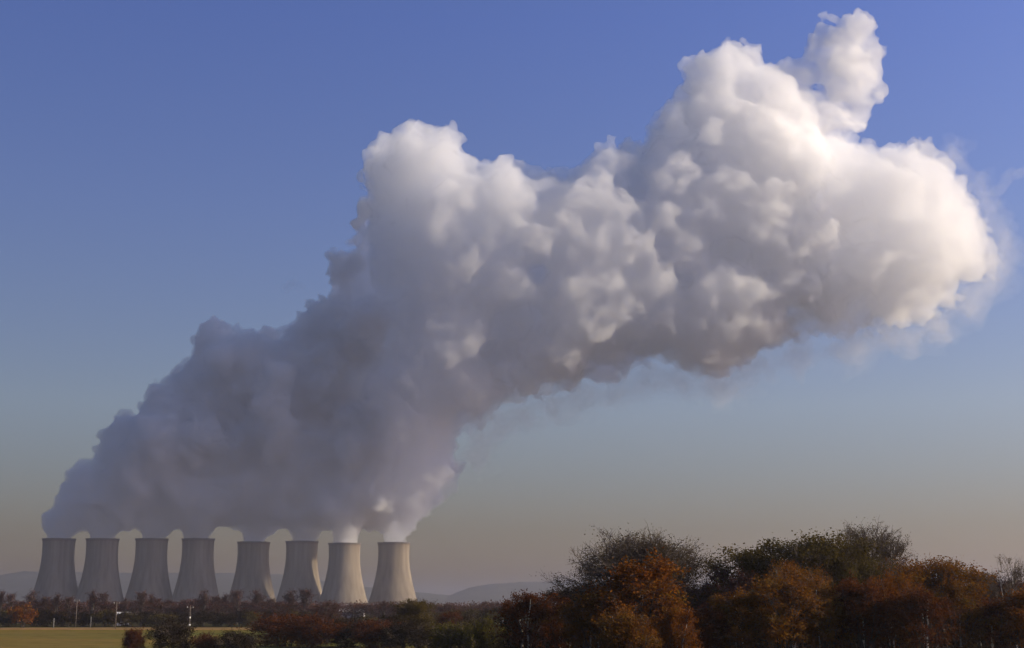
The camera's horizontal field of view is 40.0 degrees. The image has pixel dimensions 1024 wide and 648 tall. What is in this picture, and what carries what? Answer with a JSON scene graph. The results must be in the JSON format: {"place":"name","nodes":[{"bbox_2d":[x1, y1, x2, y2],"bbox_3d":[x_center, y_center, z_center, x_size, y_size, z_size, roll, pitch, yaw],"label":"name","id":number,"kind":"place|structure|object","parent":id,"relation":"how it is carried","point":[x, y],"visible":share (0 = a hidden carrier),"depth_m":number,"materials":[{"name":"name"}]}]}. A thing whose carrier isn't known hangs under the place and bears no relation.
{"place":"outdoors","nodes":[
{"label":"outdoors","id":0,"kind":"place"},
{"bbox_2d":[0,571,702,604],"bbox_3d":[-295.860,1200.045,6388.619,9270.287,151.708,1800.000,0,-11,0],"label":"hills","id":1,"kind":"structure","parent":0,"point":[22,583],"depth_m":5954.18,"materials":[{"name":"grey soil"}]},
{"bbox_2d":[0,605,973,647],"bbox_3d":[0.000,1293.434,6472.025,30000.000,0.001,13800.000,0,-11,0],"label":"ground","id":2,"kind":"structure","parent":0,"point":[71,636],"depth_m":356.99,"materials":[{"name":"plant"}]},
{"bbox_2d":[0,589,8,614],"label":"bare tree","id":3,"kind":"object","parent":2,"relation":"on","point":[2,597],"visible":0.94,"depth_m":553.71,"materials":[{"name":"grey plant"}]},
{"bbox_2d":[0,609,16,626],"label":"hedge shrub","id":4,"kind":"object","parent":2,"relation":"on","point":[4,614],"visible":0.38,"depth_m":492.06,"materials":[{"name":"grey plant"}]},
{"bbox_2d":[0,592,18,610],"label":"bare tree","id":5,"kind":"object","parent":2,"relation":"on","point":[9,598],"visible":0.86,"depth_m":534.52,"materials":[{"name":"grey plant"}]},
{"bbox_2d":[2,599,36,623],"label":"bare tree","id":6,"kind":"object","parent":2,"relation":"on","point":[17,604],"visible":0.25,"depth_m":562.62,"materials":[{"name":"brown plant"}]},
{"bbox_2d":[6,602,38,627],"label":"orange tree","id":7,"kind":"object","parent":2,"relation":"on","point":[23,614],"visible":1,"depth_m":467.61,"materials":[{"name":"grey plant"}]},
{"bbox_2d":[21,588,39,607],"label":"bare tree","id":8,"kind":"object","parent":2,"relation":"on","point":[31,597],"visible":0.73,"depth_m":607.53,"materials":[{"name":"brown plant"}]},
{"bbox_2d":[16,599,59,611],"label":"bare tree","id":9,"kind":"object","parent":2,"relation":"on","point":[35,606],"visible":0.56,"depth_m":564.15,"materials":[{"name":"brown plant"}]},
{"bbox_2d":[39,597,52,610],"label":"bare tree","id":10,"kind":"object","parent":2,"relation":"on","point":[44,599],"visible":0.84,"depth_m":564.23,"materials":[{"name":"brown plant"}]},
{"bbox_2d":[36,607,56,626],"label":"hedge shrub","id":11,"kind":"object","parent":2,"relation":"on","point":[48,614],"visible":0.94,"depth_m":487.25,"materials":[{"name":"grey plant"}]},
{"bbox_2d":[46,592,64,624],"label":"bare tree","id":12,"kind":"object","parent":2,"relation":"on","point":[56,603],"visible":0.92,"depth_m":533.03,"materials":[{"name":"brown plant"}]},
{"bbox_2d":[34,538,77,603],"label":"cooling tower","id":13,"kind":"structure","parent":2,"relation":"on","point":[56,573],"depth_m":2357.54,"materials":[{"name":"concrete"}]},
{"bbox_2d":[52,609,81,626],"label":"hedge shrub","id":14,"kind":"object","parent":2,"relation":"on","point":[64,617],"visible":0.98,"depth_m":487.19,"materials":[{"name":"grey plant"}]},
{"bbox_2d":[61,596,75,612],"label":"bare tree","id":15,"kind":"object","parent":2,"relation":"on","point":[69,601],"visible":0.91,"depth_m":546.10,"materials":[{"name":"brown plant"}]},
{"bbox_2d":[63,604,104,623],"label":"bare tree","id":16,"kind":"object","parent":2,"relation":"on","point":[81,608],"visible":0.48,"depth_m":547.97,"materials":[{"name":"brown plant"}]},
{"bbox_2d":[76,612,93,626],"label":"hedge shrub","id":17,"kind":"object","parent":2,"relation":"on","point":[84,615],"visible":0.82,"depth_m":495.22,"materials":[{"name":"green plant"}]},
{"bbox_2d":[80,612,100,625],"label":"hedge shrub","id":18,"kind":"object","parent":2,"relation":"on","point":[89,621],"visible":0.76,"depth_m":495.68,"materials":[{"name":"green plant"}]},
{"bbox_2d":[85,589,102,613],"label":"bare tree","id":19,"kind":"object","parent":2,"relation":"on","point":[93,601],"visible":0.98,"depth_m":538.12,"materials":[{"name":"brown plant"}]},
{"bbox_2d":[74,538,123,603],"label":"cooling tower","id":20,"kind":"structure","parent":2,"relation":"on","point":[100,573],"depth_m":2347.69,"materials":[{"name":"concrete"}]},
{"bbox_2d":[88,607,113,626],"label":"hedge shrub","id":21,"kind":"object","parent":2,"relation":"on","point":[97,616],"visible":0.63,"depth_m":493.06,"materials":[{"name":"green plant"}]},
{"bbox_2d":[97,591,112,611],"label":"bare tree","id":22,"kind":"object","parent":2,"relation":"on","point":[104,594],"visible":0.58,"depth_m":604.53,"materials":[{"name":"brown plant"}]},
{"bbox_2d":[96,601,121,620],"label":"bare tree","id":23,"kind":"object","parent":2,"relation":"on","point":[108,605],"visible":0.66,"depth_m":560.72,"materials":[{"name":"brown plant"}]},
{"bbox_2d":[103,611,127,626],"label":"hedge shrub","id":24,"kind":"object","parent":2,"relation":"on","point":[111,617],"visible":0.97,"depth_m":488.66,"materials":[{"name":"green plant"}]},
{"bbox_2d":[119,596,131,611],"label":"bare tree","id":25,"kind":"object","parent":2,"relation":"on","point":[124,604],"visible":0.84,"depth_m":536.15,"materials":[{"name":"brown plant"}]},
{"bbox_2d":[115,611,135,625],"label":"hedge shrub","id":26,"kind":"object","parent":2,"relation":"on","point":[124,614],"visible":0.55,"depth_m":497.08,"materials":[{"name":"green plant"}]},
{"bbox_2d":[123,611,142,625],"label":"hedge shrub","id":27,"kind":"object","parent":2,"relation":"on","point":[132,620],"visible":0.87,"depth_m":496.02,"materials":[{"name":"green plant"}]},
{"bbox_2d":[120,626,148,647],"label":"bush","id":28,"kind":"object","parent":2,"relation":"on","point":[134,638],"visible":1,"depth_m":218.52,"materials":[{"name":"brown plant"}]},
{"bbox_2d":[120,600,149,612],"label":"bare tree","id":29,"kind":"object","parent":2,"relation":"on","point":[132,608],"visible":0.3,"depth_m":616.80,"materials":[{"name":"brown plant"}]},
{"bbox_2d":[134,590,148,624],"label":"bare tree","id":30,"kind":"object","parent":2,"relation":"on","point":[141,596],"visible":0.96,"depth_m":527.05,"materials":[{"name":"brown plant"}]},
{"bbox_2d":[124,538,171,601],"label":"cooling tower","id":31,"kind":"structure","parent":2,"relation":"on","point":[150,575],"depth_m":2357.28,"materials":[{"name":"concrete"}]},
{"bbox_2d":[145,616,197,647],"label":"bush","id":32,"kind":"object","parent":2,"relation":"on","point":[174,633],"visible":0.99,"depth_m":221.57,"materials":[{"name":"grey plant"}]},
{"bbox_2d":[164,604,189,615],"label":"bare tree","id":33,"kind":"object","parent":2,"relation":"on","point":[174,608],"visible":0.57,"depth_m":575.22,"materials":[{"name":"brown plant"}]},
{"bbox_2d":[178,611,199,626],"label":"hedge shrub","id":34,"kind":"object","parent":2,"relation":"on","point":[185,616],"visible":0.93,"depth_m":488.07,"materials":[{"name":"green plant"}]},
{"bbox_2d":[171,538,218,602],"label":"cooling tower","id":35,"kind":"structure","parent":2,"relation":"on","point":[196,576],"depth_m":2347.16,"materials":[{"name":"concrete"}]},
{"bbox_2d":[177,600,212,622],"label":"bare tree","id":36,"kind":"object","parent":2,"relation":"on","point":[192,605],"visible":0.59,"depth_m":572.63,"materials":[{"name":"brown plant"}]},
{"bbox_2d":[193,589,211,613],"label":"bare tree","id":37,"kind":"object","parent":2,"relation":"on","point":[204,600],"visible":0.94,"depth_m":555.11,"materials":[{"name":"brown plant"}]},
{"bbox_2d":[192,608,215,626],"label":"hedge shrub","id":38,"kind":"object","parent":2,"relation":"on","point":[202,614],"visible":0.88,"depth_m":494.36,"materials":[{"name":"green plant"}]},
{"bbox_2d":[188,629,222,647],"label":"bush","id":39,"kind":"object","parent":2,"relation":"on","point":[203,642],"visible":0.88,"depth_m":219.71,"materials":[{"name":"brown plant"}]},
{"bbox_2d":[209,613,232,626],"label":"hedge shrub","id":40,"kind":"object","parent":2,"relation":"on","point":[219,619],"visible":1,"depth_m":489.56,"materials":[{"name":"green plant"}]},
{"bbox_2d":[207,627,260,647],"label":"bush","id":41,"kind":"object","parent":2,"relation":"on","point":[233,639],"visible":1,"depth_m":217.64,"materials":[{"name":"green plant"}]},
{"bbox_2d":[223,613,244,626],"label":"hedge shrub","id":42,"kind":"object","parent":2,"relation":"on","point":[230,617],"visible":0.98,"depth_m":488.63,"materials":[{"name":"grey plant"}]},
{"bbox_2d":[226,588,244,624],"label":"bare tree","id":43,"kind":"object","parent":2,"relation":"on","point":[237,600],"visible":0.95,"depth_m":542.76,"materials":[{"name":"brown plant"}]},
{"bbox_2d":[231,609,250,625],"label":"hedge shrub","id":44,"kind":"object","parent":2,"relation":"on","point":[239,612],"visible":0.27,"depth_m":500.12,"materials":[{"name":"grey plant"}]},
{"bbox_2d":[241,611,259,626],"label":"hedge shrub","id":45,"kind":"object","parent":2,"relation":"on","point":[250,617],"visible":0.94,"depth_m":491.27,"materials":[{"name":"green plant"}]},
{"bbox_2d":[227,541,275,602],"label":"cooling tower","id":46,"kind":"structure","parent":2,"relation":"on","point":[252,572],"depth_m":2391.33,"materials":[{"name":"concrete"}]},
{"bbox_2d":[247,588,270,612],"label":"bare tree","id":47,"kind":"object","parent":2,"relation":"on","point":[258,596],"visible":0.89,"depth_m":606.64,"materials":[{"name":"grey plant"}]},
{"bbox_2d":[261,601,295,615],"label":"bare tree","id":48,"kind":"object","parent":2,"relation":"on","point":[275,607],"visible":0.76,"depth_m":554.38,"materials":[{"name":"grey plant"}]},
{"bbox_2d":[4,599,555,613],"bbox_3d":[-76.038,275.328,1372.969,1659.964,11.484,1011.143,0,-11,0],"label":"woods","id":49,"kind":"object","parent":2,"relation":"on","point":[460,604],"visible":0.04,"depth_m":1164.67,"materials":[{"name":"brown plant"}]},
{"bbox_2d":[234,609,326,646],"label":"bush","id":50,"kind":"object","parent":2,"relation":"on","point":[271,625],"visible":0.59,"depth_m":264.36,"materials":[{"name":"grey plant"}]},
{"bbox_2d":[279,588,298,610],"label":"bare tree","id":51,"kind":"object","parent":2,"relation":"on","point":[290,598],"visible":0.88,"depth_m":586.20,"materials":[{"name":"grey plant"}]},
{"bbox_2d":[276,541,321,604],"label":"cooling tower","id":52,"kind":"structure","parent":2,"relation":"on","point":[301,569],"depth_m":2338.41,"materials":[{"name":"concrete"}]},
{"bbox_2d":[296,588,315,611],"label":"bare tree","id":53,"kind":"object","parent":2,"relation":"on","point":[304,597],"visible":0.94,"depth_m":567.60,"materials":[{"name":"grey plant"}]},
{"bbox_2d":[275,613,355,647],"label":"bush","id":54,"kind":"object","parent":2,"relation":"on","point":[310,629],"visible":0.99,"depth_m":254.41,"materials":[{"name":"brown plant"}]},
{"bbox_2d":[301,599,350,642],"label":"scrub tree","id":55,"kind":"object","parent":2,"relation":"on","point":[329,613],"visible":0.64,"depth_m":293.68,"materials":[{"name":"brown plant"}]},
{"bbox_2d":[318,543,367,607],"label":"cooling tower","id":56,"kind":"structure","parent":2,"relation":"on","point":[343,583],"depth_m":2291.20,"materials":[{"name":"concrete"}]},
{"bbox_2d":[321,615,380,647],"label":"bush","id":57,"kind":"object","parent":2,"relation":"on","point":[344,642],"visible":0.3,"depth_m":259.32,"materials":[{"name":"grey plant"}]},
{"bbox_2d":[339,604,367,617],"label":"bare tree","id":58,"kind":"object","parent":2,"relation":"on","point":[350,610],"visible":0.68,"depth_m":605.91,"materials":[{"name":"grey plant"}]},
{"bbox_2d":[347,602,377,617],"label":"bare tree","id":59,"kind":"object","parent":2,"relation":"on","point":[369,605],"visible":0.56,"depth_m":593.28,"materials":[{"name":"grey plant"}]},
{"bbox_2d":[345,616,411,647],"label":"bush","id":60,"kind":"object","parent":2,"relation":"on","point":[366,630],"visible":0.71,"depth_m":252.73,"materials":[{"name":"grey plant"}]},
{"bbox_2d":[376,600,389,617],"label":"bare tree","id":61,"kind":"object","parent":2,"relation":"on","point":[383,607],"visible":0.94,"depth_m":526.59,"materials":[{"name":"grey plant"}]},
{"bbox_2d":[368,542,415,604],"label":"cooling tower","id":62,"kind":"structure","parent":2,"relation":"on","point":[393,581],"depth_m":2457.24,"materials":[{"name":"concrete"}]},
{"bbox_2d":[371,619,434,647],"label":"bush","id":63,"kind":"object","parent":2,"relation":"on","point":[395,634],"visible":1,"depth_m":247.67,"materials":[{"name":"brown plant"}]},
{"bbox_2d":[379,598,438,637],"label":"willow","id":64,"kind":"object","parent":2,"relation":"on","point":[411,610],"visible":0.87,"depth_m":263.41,"materials":[{"name":"green plant"}]},
{"bbox_2d":[405,621,451,647],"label":"bush","id":65,"kind":"object","parent":2,"relation":"on","point":[429,628],"visible":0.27,"depth_m":250.33,"materials":[{"name":"brown plant"}]},
{"bbox_2d":[433,603,457,612],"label":"bare tree","id":66,"kind":"object","parent":2,"relation":"on","point":[445,608],"visible":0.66,"depth_m":564.57,"materials":[{"name":"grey plant"}]},
{"bbox_2d":[434,608,462,629],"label":"bush","id":67,"kind":"object","parent":2,"relation":"on","point":[445,616],"visible":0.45,"depth_m":321.83,"materials":[{"name":"brown plant"}]},
{"bbox_2d":[424,619,475,647],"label":"bush","id":68,"kind":"object","parent":2,"relation":"on","point":[453,634],"visible":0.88,"depth_m":197.83,"materials":[{"name":"green plant"}]},
{"bbox_2d":[455,609,484,630],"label":"bush","id":69,"kind":"object","parent":2,"relation":"on","point":[467,618],"visible":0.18,"depth_m":292.86,"materials":[{"name":"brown plant"}]},
{"bbox_2d":[460,613,506,647],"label":"bush","id":70,"kind":"object","parent":2,"relation":"on","point":[477,638],"visible":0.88,"depth_m":184.80,"materials":[{"name":"green plant"}]},
{"bbox_2d":[477,610,506,622],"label":"hedge shrub","id":71,"kind":"object","parent":2,"relation":"on","point":[493,615],"visible":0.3,"depth_m":487.91,"materials":[{"name":"brown plant"}]},
{"bbox_2d":[487,614,536,647],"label":"bush","id":72,"kind":"object","parent":2,"relation":"on","point":[505,625],"visible":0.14,"depth_m":194.50,"materials":[{"name":"brown plant"}]},
{"bbox_2d":[485,588,564,647],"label":"white stemmed birch","id":73,"kind":"object","parent":2,"relation":"on","point":[518,612],"visible":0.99,"depth_m":140.87,"materials":[{"name":"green plant"}]},
{"bbox_2d":[514,613,576,647],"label":"bush","id":74,"kind":"object","parent":2,"relation":"on","point":[538,639],"visible":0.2,"depth_m":159.04,"materials":[{"name":"brown plant"}]},
{"bbox_2d":[527,583,588,635],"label":"scrub tree","id":75,"kind":"object","parent":2,"relation":"on","point":[549,593],"visible":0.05,"depth_m":193.10,"materials":[{"name":"brown plant"}]},
{"bbox_2d":[533,596,588,647],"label":"orange birch","id":76,"kind":"object","parent":2,"relation":"on","point":[557,637],"visible":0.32,"depth_m":146.14,"materials":[{"name":"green plant"}]},
{"bbox_2d":[539,589,626,647],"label":"orange birch","id":77,"kind":"object","parent":2,"relation":"on","point":[573,616],"visible":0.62,"depth_m":135.85,"materials":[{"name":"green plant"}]},
{"bbox_2d":[588,605,664,647],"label":"orange birch","id":78,"kind":"object","parent":2,"relation":"on","point":[625,631],"visible":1,"depth_m":120.96,"materials":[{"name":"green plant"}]},
{"bbox_2d":[529,522,724,626],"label":"bare tree","id":79,"kind":"object","parent":2,"relation":"on","point":[636,552],"visible":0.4,"depth_m":162.55,"materials":[{"name":"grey plant"}]},
{"bbox_2d":[575,547,702,647],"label":"orange birch","id":80,"kind":"object","parent":2,"relation":"on","point":[634,584],"visible":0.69,"depth_m":136.07,"materials":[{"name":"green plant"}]},
{"bbox_2d":[649,601,703,647],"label":"orange birch","id":81,"kind":"object","parent":2,"relation":"on","point":[673,624],"visible":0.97,"depth_m":124.38,"materials":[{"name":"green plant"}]},
{"bbox_2d":[675,561,734,647],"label":"scrub tree","id":82,"kind":"object","parent":2,"relation":"on","point":[705,584],"visible":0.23,"depth_m":158.16,"materials":[{"name":"brown plant"}]},
{"bbox_2d":[671,602,739,647],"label":"orange birch","id":83,"kind":"object","parent":2,"relation":"on","point":[708,622],"visible":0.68,"depth_m":128.74,"materials":[{"name":"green plant"}]},
{"bbox_2d":[697,562,764,647],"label":"scrub tree","id":84,"kind":"object","parent":2,"relation":"on","point":[738,581],"visible":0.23,"depth_m":151.88,"materials":[{"name":"grey plant"}]},
{"bbox_2d":[703,586,794,647],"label":"orange birch","id":85,"kind":"object","parent":2,"relation":"on","point":[737,612],"visible":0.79,"depth_m":129.82,"materials":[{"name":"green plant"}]},
{"bbox_2d":[481,631,1021,647],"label":"undergrowth","id":86,"kind":"object","parent":2,"relation":"on","point":[763,646],"visible":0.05,"depth_m":161.34,"materials":[{"name":"brown plant"}]},
{"bbox_2d":[680,532,828,647],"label":"bushy tree","id":87,"kind":"object","parent":2,"relation":"on","point":[758,562],"visible":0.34,"depth_m":158.04,"materials":[{"name":"green plant"}]},
{"bbox_2d":[728,568,837,647],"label":"white stemmed birch","id":88,"kind":"object","parent":2,"relation":"on","point":[792,596],"visible":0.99,"depth_m":128.65,"materials":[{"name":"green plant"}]},
{"bbox_2d":[749,558,840,647],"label":"bushy tree","id":89,"kind":"object","parent":2,"relation":"on","point":[801,573],"visible":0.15,"depth_m":146.14,"materials":[{"name":"brown plant"}]},
{"bbox_2d":[789,576,869,647],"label":"orange birch","id":90,"kind":"object","parent":2,"relation":"on","point":[830,625],"visible":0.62,"depth_m":130.94,"materials":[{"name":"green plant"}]},
{"bbox_2d":[770,527,891,646],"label":"bushy tree","id":91,"kind":"object","parent":2,"relation":"on","point":[814,549],"visible":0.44,"depth_m":156.15,"materials":[{"name":"green plant"}]},
{"bbox_2d":[816,552,895,647],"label":"bushy tree","id":92,"kind":"object","parent":2,"relation":"on","point":[847,567],"visible":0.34,"depth_m":154.55,"materials":[{"name":"brown plant"}]},
{"bbox_2d":[827,570,905,647],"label":"orange birch","id":93,"kind":"object","parent":2,"relation":"on","point":[865,603],"visible":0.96,"depth_m":130.46,"materials":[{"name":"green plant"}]},
{"bbox_2d":[838,517,917,643],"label":"bare tree","id":94,"kind":"object","parent":2,"relation":"on","point":[896,551],"visible":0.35,"depth_m":163.32,"materials":[{"name":"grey plant"}]},
{"bbox_2d":[850,568,925,647],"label":"orange birch","id":95,"kind":"object","parent":2,"relation":"on","point":[892,584],"visible":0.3,"depth_m":134.94,"materials":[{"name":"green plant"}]},
{"bbox_2d":[881,549,930,647],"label":"scrub tree","id":96,"kind":"object","parent":2,"relation":"on","point":[900,571],"visible":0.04,"depth_m":160.16,"materials":[{"name":"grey plant"}]},
{"bbox_2d":[878,585,965,647],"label":"white stemmed birch","id":97,"kind":"object","parent":2,"relation":"on","point":[914,609],"visible":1,"depth_m":128.41,"materials":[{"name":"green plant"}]},
{"bbox_2d":[867,552,998,647],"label":"bushy tree","id":98,"kind":"object","parent":2,"relation":"on","point":[925,576],"visible":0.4,"depth_m":151.09,"materials":[{"name":"brown plant"}]},
{"bbox_2d":[930,572,992,647],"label":"white stemmed birch","id":99,"kind":"object","parent":2,"relation":"on","point":[954,591],"visible":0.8,"depth_m":132.59,"materials":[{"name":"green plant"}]},
{"bbox_2d":[966,568,1001,644],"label":"bare tree","id":100,"kind":"object","parent":2,"relation":"on","point":[993,587],"visible":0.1,"depth_m":181.28,"materials":[{"name":"brown plant"}]},
{"bbox_2d":[957,596,1021,647],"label":"orange birch","id":101,"kind":"object","parent":2,"relation":"on","point":[997,642],"visible":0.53,"depth_m":133.83,"materials":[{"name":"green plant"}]},
{"bbox_2d":[982,583,1023,647],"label":"orange birch","id":102,"kind":"object","parent":2,"relation":"on","point":[1014,617],"visible":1,"depth_m":131.23,"materials":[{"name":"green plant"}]},
{"bbox_2d":[984,571,1023,647],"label":"scrub tree","id":103,"kind":"object","parent":2,"relation":"on","point":[1020,584],"visible":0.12,"depth_m":157.71,"materials":[{"name":"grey plant"}]},
{"bbox_2d":[988,554,1023,647],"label":"bare tree","id":104,"kind":"object","parent":2,"relation":"on","point":[1016,577],"visible":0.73,"depth_m":146.66,"materials":[{"name":"brown plant"}]},
{"bbox_2d":[0,0,1023,594],"label":"sky","id":105,"kind":"structure","parent":0,"point":[481,286],"materials":[{"name":"blue"}]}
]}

